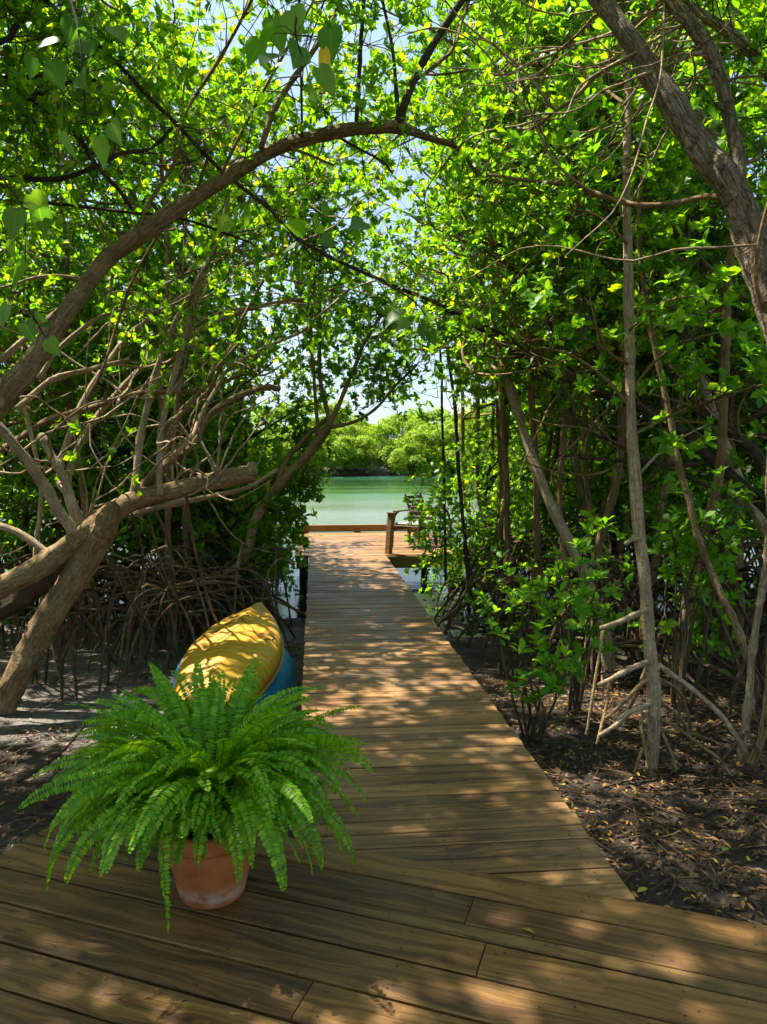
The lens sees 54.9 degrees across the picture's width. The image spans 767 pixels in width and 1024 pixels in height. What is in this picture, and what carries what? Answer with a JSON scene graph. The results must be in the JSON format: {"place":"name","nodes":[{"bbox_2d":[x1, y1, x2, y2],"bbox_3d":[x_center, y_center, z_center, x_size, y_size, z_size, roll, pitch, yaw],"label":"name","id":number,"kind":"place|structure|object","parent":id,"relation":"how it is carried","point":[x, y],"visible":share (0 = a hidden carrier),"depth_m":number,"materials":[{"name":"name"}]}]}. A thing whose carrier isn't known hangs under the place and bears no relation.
{"place":"outdoors","nodes":[
{"label":"outdoors","id":0,"kind":"place"},
{"bbox_2d":[0,436,766,924],"bbox_3d":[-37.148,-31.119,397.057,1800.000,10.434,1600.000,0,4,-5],"label":"ground","id":1,"kind":"structure","parent":0,"point":[60,712],"depth_m":4.73,"materials":[{"name":"soil"}]},
{"bbox_2d":[0,410,47,572],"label":"mangrove tree","id":2,"kind":"object","parent":1,"relation":"on","point":[8,548],"visible":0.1,"depth_m":9.94,"materials":[{"name":"green plant"}]},
{"bbox_2d":[0,172,52,342],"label":"hibiscus spray","id":3,"kind":"object","parent":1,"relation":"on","point":[14,220],"visible":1,"depth_m":2.82,"materials":[{"name":"green plant"}]},
{"bbox_2d":[25,304,59,356],"bbox_3d":[-1.564,-0.837,3.412,0.158,0.244,0.081,2,5,23],"label":"hibiscus spray","id":4,"kind":"object","parent":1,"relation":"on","point":[50,345],"visible":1,"depth_m":3.40,"materials":[{"name":"green plant"}]},
{"bbox_2d":[0,197,88,265],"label":"mangrove tree","id":5,"kind":"object","parent":1,"relation":"on","point":[57,221],"visible":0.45,"depth_m":5.31,"materials":[{"name":"green plant"}]},
{"bbox_2d":[0,2,127,619],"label":"mangrove tree","id":6,"kind":"object","parent":1,"relation":"on","point":[66,209],"visible":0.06,"depth_m":9.34,"materials":[{"name":"green plant"}]},
{"bbox_2d":[0,219,149,650],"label":"mangrove tree","id":7,"kind":"object","parent":1,"relation":"on","point":[35,402],"visible":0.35,"depth_m":8.24,"materials":[{"name":"green plant"}]},
{"bbox_2d":[24,0,127,169],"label":"hibiscus spray","id":8,"kind":"object","parent":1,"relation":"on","point":[76,34],"visible":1,"depth_m":2.69,"materials":[{"name":"green plant"}]},
{"bbox_2d":[0,351,181,632],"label":"mangrove tree","id":9,"kind":"object","parent":1,"relation":"on","point":[18,478],"visible":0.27,"depth_m":9.25,"materials":[{"name":"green plant"}]},
{"bbox_2d":[0,192,182,568],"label":"mangrove tree","id":10,"kind":"object","parent":1,"relation":"on","point":[3,242],"visible":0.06,"depth_m":9.43,"materials":[{"name":"green plant"}]},
{"bbox_2d":[0,0,185,118],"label":"mangrove tree","id":11,"kind":"object","parent":1,"relation":"on","point":[110,9],"visible":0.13,"depth_m":6.80,"materials":[{"name":"green plant"}]},
{"bbox_2d":[0,197,208,627],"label":"mangrove tree","id":12,"kind":"object","parent":1,"relation":"on","point":[24,513],"visible":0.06,"depth_m":9.52,"materials":[{"name":"green plant"}]},
{"bbox_2d":[0,371,221,615],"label":"mangrove tree","id":13,"kind":"object","parent":1,"relation":"on","point":[121,452],"visible":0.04,"depth_m":10.35,"materials":[{"name":"green plant"}]},
{"bbox_2d":[10,270,253,611],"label":"mangrove tree","id":14,"kind":"object","parent":1,"relation":"on","point":[112,579],"visible":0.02,"depth_m":10.76,"materials":[{"name":"green plant"}]},
{"bbox_2d":[2,0,262,631],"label":"mangrove tree","id":15,"kind":"object","parent":1,"relation":"on","point":[113,149],"visible":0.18,"depth_m":8.62,"materials":[{"name":"green plant"}]},
{"bbox_2d":[0,0,270,617],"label":"mangrove tree","id":16,"kind":"object","parent":1,"relation":"on","point":[87,8],"visible":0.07,"depth_m":9.50,"materials":[{"name":"green plant"}]},
{"bbox_2d":[0,139,273,657],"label":"mangrove tree","id":17,"kind":"object","parent":1,"relation":"on","point":[70,349],"visible":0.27,"depth_m":8.32,"materials":[{"name":"green plant"}]},
{"bbox_2d":[0,0,282,207],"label":"mangrove tree","id":18,"kind":"object","parent":1,"relation":"on","point":[9,53],"visible":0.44,"depth_m":4.53,"materials":[{"name":"green plant"}]},
{"bbox_2d":[48,129,253,607],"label":"mangrove tree","id":19,"kind":"object","parent":1,"relation":"on","point":[129,222],"visible":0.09,"depth_m":9.70,"materials":[{"name":"green plant"}]},
{"bbox_2d":[66,306,246,619],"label":"mangrove tree","id":20,"kind":"object","parent":1,"relation":"on","point":[189,386],"visible":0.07,"depth_m":9.86,"materials":[{"name":"green plant"}]},
{"bbox_2d":[53,347,268,607],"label":"mangrove tree","id":21,"kind":"object","parent":1,"relation":"on","point":[149,544],"visible":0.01,"depth_m":10.39,"materials":[{"name":"green plant"}]},
{"bbox_2d":[30,117,303,426],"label":"mangrove tree","id":22,"kind":"object","parent":1,"relation":"on","point":[125,266],"visible":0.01,"depth_m":10.44,"materials":[{"name":"green plant"}]},
{"bbox_2d":[12,213,327,618],"bbox_3d":[-3.191,-1.159,10.928,4.032,6.165,3.504,-4,6,-44],"label":"mangrove tree","id":23,"kind":"object","parent":1,"relation":"on","point":[257,420],"visible":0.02,"depth_m":10.64,"materials":[{"name":"green plant"}]},
{"bbox_2d":[6,270,371,634],"bbox_3d":[-2.306,-0.372,8.812,3.493,4.687,3.084,2,5,22],"label":"mangrove tree","id":24,"kind":"object","parent":1,"relation":"on","point":[212,426],"visible":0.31,"depth_m":8.73,"materials":[{"name":"green plant"}]},
{"bbox_2d":[10,0,372,668],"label":"mangrove tree","id":25,"kind":"object","parent":1,"relation":"on","point":[166,260],"visible":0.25,"depth_m":8.18,"materials":[{"name":"green plant"}]},
{"bbox_2d":[0,18,394,714],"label":"leaning mangrove","id":26,"kind":"object","parent":1,"relation":"on","point":[62,572],"visible":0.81,"depth_m":6.34,"materials":[{"name":"brown plant"}]},
{"bbox_2d":[107,323,297,619],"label":"mangrove tree","id":27,"kind":"object","parent":1,"relation":"on","point":[229,523],"visible":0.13,"depth_m":9.31,"materials":[{"name":"green plant"}]},
{"bbox_2d":[140,381,307,600],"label":"mangrove tree","id":28,"kind":"object","parent":1,"relation":"on","point":[230,386],"depth_m":11.04,"materials":[{"name":"green plant"}]},
{"bbox_2d":[172,648,297,713],"bbox_3d":[-1.296,1.393,6.473,1.092,0.435,2.510,0,4,-5],"label":"rowing boat","id":29,"kind":"object","parent":1,"relation":"on","point":[285,678],"visible":0.09,"depth_m":6.16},
{"bbox_2d":[174,602,283,704],"bbox_3d":[-1.253,1.200,6.111,0.835,0.506,2.489,0,4,-5],"label":"rowing boat","id":30,"kind":"object","parent":29,"relation":"on","point":[233,645],"visible":0.64,"depth_m":5.99,"materials":[{"name":"yellow plastic"}]},
{"bbox_2d":[14,89,466,683],"bbox_3d":[-1.755,-1.560,9.424,6.717,6.680,4.461,-3,5,-32],"label":"curved mangrove","id":31,"kind":"object","parent":1,"relation":"on","point":[306,443],"visible":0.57,"depth_m":8.72,"materials":[{"name":"green plant"}]},
{"bbox_2d":[94,0,393,659],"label":"mangrove tree","id":32,"kind":"object","parent":1,"relation":"on","point":[222,71],"visible":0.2,"depth_m":8.73,"materials":[{"name":"green plant"}]},
{"bbox_2d":[194,367,293,586],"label":"mangrove tree","id":33,"kind":"object","parent":1,"relation":"on","point":[269,402],"visible":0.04,"depth_m":12.12,"materials":[{"name":"green plant"}]},
{"bbox_2d":[196,465,300,621],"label":"mangrove tree","id":34,"kind":"object","parent":1,"relation":"on","point":[248,563],"visible":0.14,"depth_m":9.81,"materials":[{"name":"green plant"}]},
{"bbox_2d":[250,400,320,444],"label":"tree","id":35,"kind":"object","parent":1,"relation":"on","point":[283,412],"visible":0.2,"depth_m":98.27,"materials":[{"name":"green plant"}]},
{"bbox_2d":[210,195,370,260],"bbox_3d":[-0.435,-1.307,3.399,0.756,0.304,0.217,0,4,-2],"label":"hibiscus spray","id":36,"kind":"object","parent":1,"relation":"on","point":[295,228],"visible":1,"depth_m":3.40,"materials":[{"name":"green plant"}]},
{"bbox_2d":[245,0,342,103],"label":"hibiscus spray","id":37,"kind":"object","parent":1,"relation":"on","point":[276,30],"visible":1,"depth_m":2.35,"materials":[{"name":"green plant"}]},
{"bbox_2d":[0,0,614,396],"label":"crooked mangrove","id":38,"kind":"object","parent":1,"relation":"on","point":[148,90],"visible":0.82,"depth_m":5.30,"materials":[{"name":"green plant"}]},
{"bbox_2d":[382,282,436,345],"bbox_3d":[0.129,-1.019,3.820,0.276,0.334,0.179,0,4,-5],"label":"hibiscus spray","id":39,"kind":"object","parent":38,"relation":"attached to","point":[394,315],"visible":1,"depth_m":3.80,"materials":[{"name":"green plant"}]},
{"bbox_2d":[0,0,645,495],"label":"arching mangrove","id":40,"kind":"object","parent":1,"relation":"on","point":[16,380],"visible":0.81,"depth_m":5.50,"materials":[{"name":"green plant"}]},
{"bbox_2d":[299,399,357,437],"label":"tree","id":41,"kind":"object","parent":1,"relation":"on","point":[336,420],"visible":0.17,"depth_m":94.88,"materials":[{"name":"green plant"}]},
{"bbox_2d":[301,432,364,473],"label":"tree","id":42,"kind":"object","parent":1,"relation":"on","point":[343,450],"visible":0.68,"depth_m":84.29,"materials":[{"name":"green plant"}]},
{"bbox_2d":[323,421,376,464],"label":"tree","id":43,"kind":"object","parent":1,"relation":"on","point":[351,429],"visible":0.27,"depth_m":89.77,"materials":[{"name":"green plant"}]},
{"bbox_2d":[343,434,390,472],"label":"tree","id":44,"kind":"object","parent":1,"relation":"on","point":[370,455],"visible":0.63,"depth_m":86.93,"materials":[{"name":"green plant"}]},
{"bbox_2d":[295,532,458,590],"bbox_3d":[-0.233,1.264,14.038,2.806,1.403,3.764,0,4,-5],"label":"dock","id":45,"kind":"object","parent":1,"relation":"on","point":[403,555],"visible":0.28,"depth_m":12.99,"materials":[{"name":"brown wood"}]},
{"bbox_2d":[300,524,415,532],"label":"kerb beam","id":46,"kind":"structure","parent":45,"relation":"on","point":[356,528],"depth_m":15.71,"materials":[{"name":"brown wood"}]},
{"bbox_2d":[385,512,395,553],"bbox_3d":[0.112,0.605,12.271,0.142,1.216,0.143,4,6,40],"label":"post","id":47,"kind":"object","parent":45,"relation":"on","point":[389,532],"visible":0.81,"depth_m":12.22,"materials":[{"name":"brown wood"}]},
{"bbox_2d":[393,503,437,548],"bbox_3d":[0.569,0.244,13.313,0.610,0.758,0.752,3,5,33],"label":"wooden armchair","id":48,"kind":"object","parent":45,"relation":"on","point":[399,525],"visible":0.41,"depth_m":13.27,"materials":[{"name":"brown wood"}]},
{"bbox_2d":[0,801,766,1023],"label":"deck","id":49,"kind":"structure","parent":1,"relation":"on","point":[368,938],"depth_m":2.40,"materials":[{"name":"brown wood"}]},
{"bbox_2d":[158,815,260,909],"bbox_3d":[-0.630,1.255,2.713,0.380,0.289,0.380,0,4,-5],"label":"flower pot","id":50,"kind":"object","parent":49,"relation":"on","point":[209,882],"visible":0.31,"depth_m":2.59,"materials":[{"name":"ceramic"}]},
{"bbox_2d":[18,656,374,933],"bbox_3d":[-0.635,0.911,2.708,1.210,0.633,1.176,0,4,-5],"label":"fern plant","id":51,"kind":"object","parent":50,"relation":"in","point":[199,767],"visible":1,"depth_m":2.48,"materials":[{"name":"green plant"}]},
{"bbox_2d":[0,641,766,924],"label":"leaf litter","id":52,"kind":"object","parent":1,"relation":"on","point":[753,899],"visible":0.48,"depth_m":4.16,"materials":[{"name":"brown plant"}]},
{"bbox_2d":[354,417,426,457],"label":"tree","id":53,"kind":"object","parent":1,"relation":"on","point":[384,430],"visible":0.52,"depth_m":91.75,"materials":[{"name":"green plant"}]},
{"bbox_2d":[376,438,435,475],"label":"tree","id":54,"kind":"object","parent":1,"relation":"on","point":[403,462],"visible":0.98,"depth_m":85.07,"materials":[{"name":"green plant"}]},
{"bbox_2d":[380,406,452,442],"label":"tree","id":55,"kind":"object","parent":1,"relation":"on","point":[411,410],"visible":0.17,"depth_m":98.49,"materials":[{"name":"green plant"}]},
{"bbox_2d":[400,242,481,580],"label":"thin mangrove","id":56,"kind":"object","parent":1,"relation":"on","point":[437,533],"visible":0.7,"depth_m":9.79,"materials":[{"name":"green plant"}]},
{"bbox_2d":[403,426,483,474],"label":"tree","id":57,"kind":"object","parent":1,"relation":"on","point":[419,434],"visible":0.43,"depth_m":86.71,"materials":[{"name":"green plant"}]},
{"bbox_2d":[322,0,592,618],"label":"mangrove tree","id":58,"kind":"object","parent":1,"relation":"on","point":[401,231],"visible":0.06,"depth_m":9.18,"materials":[{"name":"green plant"}]},
{"bbox_2d":[423,256,503,596],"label":"thin mangrove","id":59,"kind":"object","parent":1,"relation":"on","point":[465,533],"visible":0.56,"depth_m":9.56,"materials":[{"name":"green plant"}]},
{"bbox_2d":[294,555,635,900],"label":"boardwalk","id":60,"kind":"structure","parent":1,"relation":"on","point":[476,792],"depth_m":4.04,"materials":[{"name":"brown wood"}]},
{"bbox_2d":[431,503,511,615],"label":"mangrove tree","id":61,"kind":"object","parent":1,"relation":"on","point":[477,575],"visible":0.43,"depth_m":10.40,"materials":[{"name":"green plant"}]},
{"bbox_2d":[352,26,619,616],"bbox_3d":[1.650,-2.133,9.960,4.438,8.161,3.229,-3,5,-39],"label":"mangrove tree","id":62,"kind":"object","parent":1,"relation":"on","point":[477,413],"visible":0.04,"depth_m":9.89,"materials":[{"name":"green plant"}]},
{"bbox_2d":[444,270,527,619],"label":"bowed mangrove","id":63,"kind":"object","parent":1,"relation":"on","point":[497,532],"visible":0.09,"depth_m":9.56,"materials":[{"name":"brown plant"}]},
{"bbox_2d":[404,379,577,606],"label":"mangrove tree","id":64,"kind":"object","parent":1,"relation":"on","point":[514,466],"visible":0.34,"depth_m":10.72,"materials":[{"name":"green plant"}]},
{"bbox_2d":[386,8,603,637],"bbox_3d":[2.013,-2.555,10.249,4.866,8.948,3.540,1,4,13],"label":"mangrove tree","id":65,"kind":"object","parent":1,"relation":"on","point":[498,572],"visible":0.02,"depth_m":9.83,"materials":[{"name":"green plant"}]},
{"bbox_2d":[384,188,606,595],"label":"mangrove tree","id":66,"kind":"object","parent":1,"relation":"on","point":[463,401],"visible":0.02,"depth_m":12.30,"materials":[{"name":"green plant"}]},
{"bbox_2d":[276,15,717,697],"bbox_3d":[1.103,-1.721,7.845,3.154,7.296,5.562,-4,6,-43],"label":"mangrove tree","id":67,"kind":"object","parent":1,"relation":"on","point":[554,511],"visible":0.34,"depth_m":7.24,"materials":[{"name":"green plant"}]},
{"bbox_2d":[455,534,557,680],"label":"mangrove sapling","id":68,"kind":"object","parent":1,"relation":"on","point":[513,592],"visible":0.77,"depth_m":6.73,"materials":[{"name":"green plant"}]},
{"bbox_2d":[448,213,615,584],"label":"mangrove tree","id":69,"kind":"object","parent":1,"relation":"on","point":[495,434],"visible":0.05,"depth_m":11.36,"materials":[{"name":"green plant"}]},
{"bbox_2d":[487,608,583,744],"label":"mangrove sapling","id":70,"kind":"object","parent":1,"relation":"on","point":[550,678],"visible":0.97,"depth_m":4.81,"materials":[{"name":"green plant"}]},
{"bbox_2d":[308,0,766,684],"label":"mangrove tree","id":71,"kind":"object","parent":1,"relation":"on","point":[614,490],"visible":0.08,"depth_m":7.37,"materials":[{"name":"green plant"}]},
{"bbox_2d":[457,407,629,572],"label":"mangrove tree","id":72,"kind":"object","parent":1,"relation":"on","point":[543,449],"visible":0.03,"depth_m":13.74,"materials":[{"name":"green plant"}]},
{"bbox_2d":[327,0,764,680],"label":"mangrove tree","id":73,"kind":"object","parent":1,"relation":"on","point":[537,28],"visible":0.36,"depth_m":6.26,"materials":[{"name":"green plant"}]},
{"bbox_2d":[466,286,629,612],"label":"mangrove tree","id":74,"kind":"object","parent":1,"relation":"on","point":[556,441],"visible":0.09,"depth_m":10.11,"materials":[{"name":"green plant"}]},
{"bbox_2d":[497,508,635,713],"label":"mangrove sapling","id":75,"kind":"object","parent":1,"relation":"on","point":[583,611],"visible":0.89,"depth_m":5.11,"materials":[{"name":"green plant"}]},
{"bbox_2d":[385,0,766,730],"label":"mangrove tree","id":76,"kind":"object","parent":1,"relation":"on","point":[671,172],"visible":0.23,"depth_m":5.82,"materials":[{"name":"green plant"}]},
{"bbox_2d":[387,0,766,353],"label":"rough barked mangrove","id":77,"kind":"object","parent":1,"relation":"on","point":[721,172],"visible":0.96,"depth_m":4.18,"materials":[{"name":"brown plant"}]},
{"bbox_2d":[392,87,766,585],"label":"fallen mangrove","id":78,"kind":"object","parent":1,"relation":"on","point":[708,456],"visible":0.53,"depth_m":6.68,"materials":[{"name":"green plant"}]},
{"bbox_2d":[400,0,766,357],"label":"mangrove tree","id":79,"kind":"object","parent":1,"relation":"on","point":[703,263],"visible":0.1,"depth_m":6.65,"materials":[{"name":"green plant"}]},
{"bbox_2d":[420,7,760,645],"bbox_3d":[2.103,-2.581,9.341,4.967,9.133,3.614,2,5,26],"label":"mangrove tree","id":80,"kind":"object","parent":1,"relation":"on","point":[508,538],"visible":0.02,"depth_m":9.01,"materials":[{"name":"green plant"}]},
{"bbox_2d":[438,0,766,665],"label":"mangrove tree","id":81,"kind":"object","parent":1,"relation":"on","point":[538,553],"visible":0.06,"depth_m":8.03,"materials":[{"name":"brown plant"}]},
{"bbox_2d":[521,367,695,593],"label":"mangrove tree","id":82,"kind":"object","parent":1,"relation":"on","point":[596,463],"visible":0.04,"depth_m":12.56,"materials":[{"name":"green plant"}]},
{"bbox_2d":[468,0,766,652],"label":"mangrove tree","id":83,"kind":"object","parent":1,"relation":"on","point":[745,13],"visible":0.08,"depth_m":7.35,"materials":[{"name":"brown plant"}]},
{"bbox_2d":[496,325,748,618],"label":"mangrove tree","id":84,"kind":"object","parent":1,"relation":"on","point":[613,419],"visible":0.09,"depth_m":9.84,"materials":[{"name":"green plant"}]},
{"bbox_2d":[503,2,766,692],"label":"mangrove tree","id":85,"kind":"object","parent":1,"relation":"on","point":[757,515],"visible":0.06,"depth_m":7.05,"materials":[{"name":"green plant"}]},
{"bbox_2d":[506,2,764,639],"bbox_3d":[3.235,-2.603,8.705,3.615,9.137,4.969,-1,4,-8],"label":"mangrove tree","id":86,"kind":"object","parent":1,"relation":"on","point":[579,483],"visible":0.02,"depth_m":8.98,"materials":[{"name":"brown plant"}]},
{"bbox_2d":[505,0,766,781],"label":"slim pale mangrove","id":87,"kind":"object","parent":1,"relation":"on","point":[756,368],"visible":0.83,"depth_m":4.46,"materials":[{"name":"green plant"}]},
{"bbox_2d":[512,286,766,614],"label":"mangrove tree","id":88,"kind":"object","parent":1,"relation":"on","point":[603,486],"visible":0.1,"depth_m":9.89,"materials":[{"name":"green plant"}]},
{"bbox_2d":[519,135,766,646],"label":"mangrove tree","id":89,"kind":"object","parent":1,"relation":"on","point":[752,595],"visible":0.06,"depth_m":8.37,"materials":[{"name":"green plant"}]},
{"bbox_2d":[529,189,766,642],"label":"mangrove tree","id":90,"kind":"object","parent":1,"relation":"on","point":[618,551],"visible":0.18,"depth_m":8.59,"materials":[{"name":"green plant"}]},
{"bbox_2d":[544,183,766,650],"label":"mangrove tree","id":91,"kind":"object","parent":1,"relation":"on","point":[741,567],"visible":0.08,"depth_m":8.09,"materials":[{"name":"green plant"}]},
{"bbox_2d":[563,278,766,645],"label":"mangrove tree","id":92,"kind":"object","parent":1,"relation":"on","point":[651,518],"visible":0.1,"depth_m":8.56,"materials":[{"name":"green plant"}]},
{"bbox_2d":[567,219,764,680],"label":"mangrove tree","id":93,"kind":"object","parent":1,"relation":"on","point":[662,501],"visible":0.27,"depth_m":7.06,"materials":[{"name":"green plant"}]},
{"bbox_2d":[588,51,764,731],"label":"thin mangrove","id":94,"kind":"object","parent":1,"relation":"on","point":[653,223],"visible":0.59,"depth_m":5.17,"materials":[{"name":"brown plant"}]},
{"bbox_2d":[627,565,755,684],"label":"mangrove sapling","id":95,"kind":"object","parent":1,"relation":"on","point":[716,625],"visible":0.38,"depth_m":6.11,"materials":[{"name":"green plant"}]},
{"bbox_2d":[638,465,764,709],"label":"mangrove sapling","id":96,"kind":"object","parent":1,"relation":"on","point":[689,549],"visible":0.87,"depth_m":5.31,"materials":[{"name":"green plant"}]},
{"bbox_2d":[652,413,766,611],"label":"mangrove tree","id":97,"kind":"object","parent":1,"relation":"on","point":[753,472],"visible":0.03,"depth_m":10.56,"materials":[{"name":"green plant"}]},
{"bbox_2d":[664,167,766,619],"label":"mangrove tree","id":98,"kind":"object","parent":1,"relation":"on","point":[754,412],"visible":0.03,"depth_m":9.30,"materials":[{"name":"green plant"}]},
{"bbox_2d":[695,418,766,767],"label":"thin mangrove","id":99,"kind":"object","parent":1,"relation":"on","point":[752,759],"visible":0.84,"depth_m":4.22,"materials":[{"name":"brown plant"}]},
{"bbox_2d":[718,361,766,771],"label":"thin mangrove","id":100,"kind":"object","parent":1,"relation":"on","point":[747,709],"visible":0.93,"depth_m":4.32,"materials":[{"name":"brown plant"}]},
{"bbox_2d":[0,475,766,637],"bbox_3d":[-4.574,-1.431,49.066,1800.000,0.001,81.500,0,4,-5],"label":"lagoon water","id":101,"kind":"structure","parent":0,"point":[361,499],"depth_m":27.50,"materials":[{"name":"green liquid"}]},
{"bbox_2d":[0,0,766,436],"label":"sky","id":102,"kind":"structure","parent":0,"point":[381,412],"materials":[{"name":"white"}]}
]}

